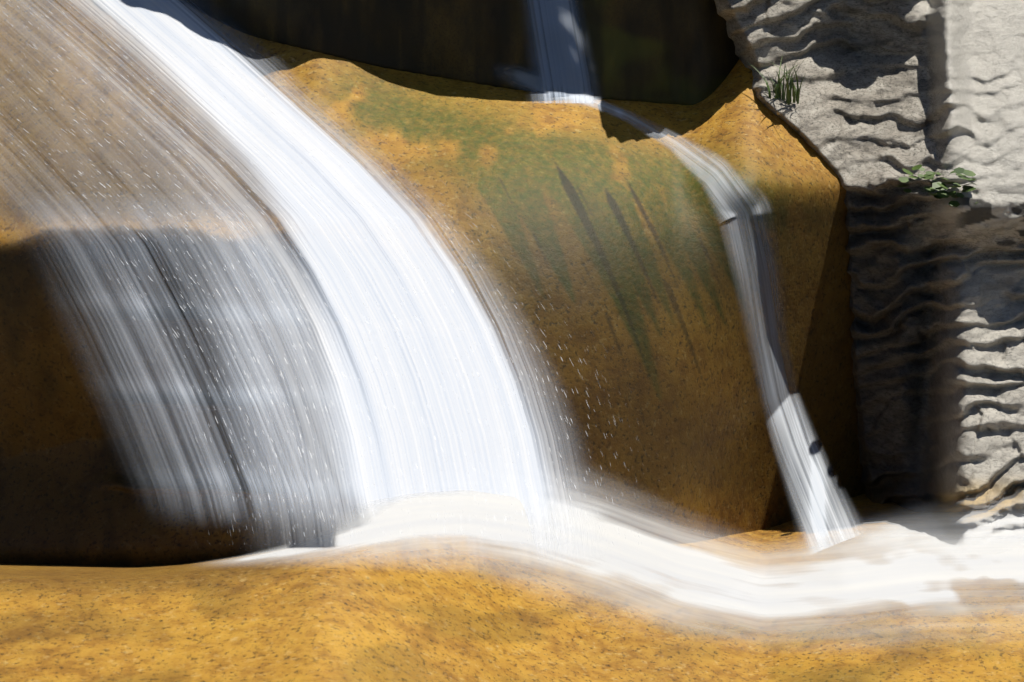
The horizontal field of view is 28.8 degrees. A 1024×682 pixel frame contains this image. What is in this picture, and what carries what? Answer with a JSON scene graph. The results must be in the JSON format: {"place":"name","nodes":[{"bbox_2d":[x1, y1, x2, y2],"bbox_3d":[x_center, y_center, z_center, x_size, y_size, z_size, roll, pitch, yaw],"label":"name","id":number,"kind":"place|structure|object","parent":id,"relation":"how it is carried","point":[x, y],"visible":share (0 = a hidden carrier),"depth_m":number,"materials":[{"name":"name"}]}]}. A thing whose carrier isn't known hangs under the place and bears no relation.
{"place":"outdoors","nodes":[
{"label":"outdoors","id":0,"kind":"place"},
{"label":"terrain","id":1,"kind":"structure","parent":0,"visible":0},
{"bbox_2d":[0,0,865,565],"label":"rock ledge","id":2,"kind":"object","parent":1,"relation":"on","point":[622,262],"visible":0.48,"depth_m":5.57,"materials":[{"name":"stone"}]},
{"bbox_2d":[179,287,346,495],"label":"veil falls","id":3,"kind":"structure","parent":2,"relation":"on","point":[266,392],"depth_m":5.04,"materials":[{"name":"liquid"}]},
{"bbox_2d":[76,0,566,534],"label":"waterfall","id":4,"kind":"object","parent":2,"relation":"on","point":[178,40],"visible":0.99,"depth_m":5.07,"materials":[{"name":"liquid"}]},
{"bbox_2d":[0,17,597,543],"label":"spray drops","id":5,"kind":"object","parent":4,"relation":"on","point":[310,307],"visible":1,"depth_m":4.99,"materials":[{"name":"white liquid"}]},
{"bbox_2d":[179,0,738,104],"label":"rock wall","id":6,"kind":"structure","parent":2,"relation":"on","point":[680,52],"depth_m":5.95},
{"bbox_2d":[530,0,589,102],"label":"waterfall","id":7,"kind":"object","parent":6,"relation":"on","point":[563,53],"visible":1,"depth_m":5.89,"materials":[{"name":"liquid"}]},
{"bbox_2d":[509,71,593,102],"bbox_3d":[0.090,-0.758,5.905,0.310,0.134,0.089,0,18,0],"label":"water splash","id":8,"kind":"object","parent":2,"relation":"on","point":[529,80],"depth_m":5.93,"materials":[{"name":"liquid"}]},
{"bbox_2d":[579,96,854,550],"bbox_3d":[0.639,-0.083,5.753,0.389,1.155,1.115,-11,21,-31],"label":"trickle","id":9,"kind":"object","parent":2,"relation":"on","point":[819,511],"visible":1,"depth_m":5.72,"materials":[{"name":"liquid"}]},
{"bbox_2d":[0,494,1023,681],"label":"slab","id":10,"kind":"structure","parent":1,"relation":"on","point":[430,610],"depth_m":4.68,"materials":[{"name":"stone"}]},
{"bbox_2d":[233,490,1023,620],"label":"stream","id":11,"kind":"structure","parent":10,"relation":"on","point":[597,545],"depth_m":5.05,"materials":[{"name":"liquid"}]},
{"bbox_2d":[854,512,1023,547],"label":"stream","id":12,"kind":"structure","parent":10,"relation":"on","point":[1000,528],"depth_m":5.39,"materials":[{"name":"liquid"}]},
{"bbox_2d":[715,0,1023,516],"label":"rock cliff","id":13,"kind":"structure","parent":1,"relation":"on","point":[890,90],"depth_m":5.92,"materials":[{"name":"grey stone"}]},
{"bbox_2d":[748,56,814,104],"bbox_3d":[0.828,-0.793,5.966,0.180,0.159,0.245,-8,20,-24],"label":"grass tuft","id":14,"kind":"object","parent":13,"relation":"on","point":[792,91],"visible":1,"depth_m":5.96,"materials":[{"name":"green plant"}]},
{"bbox_2d":[896,164,944,192],"bbox_3d":[1.178,-0.465,5.726,0.134,0.078,0.097,0,18,0],"label":"ledge plant","id":15,"kind":"object","parent":13,"relation":"on","point":[907,179],"visible":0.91,"depth_m":5.72,"materials":[{"name":"green plant"}]},
{"bbox_2d":[923,167,978,206],"bbox_3d":[1.264,-0.441,5.672,0.193,0.109,0.108,-5,19,-14],"label":"ledge plant","id":16,"kind":"object","parent":13,"relation":"on","point":[939,186],"visible":1,"depth_m":5.67,"materials":[{"name":"green plant"}]}
]}

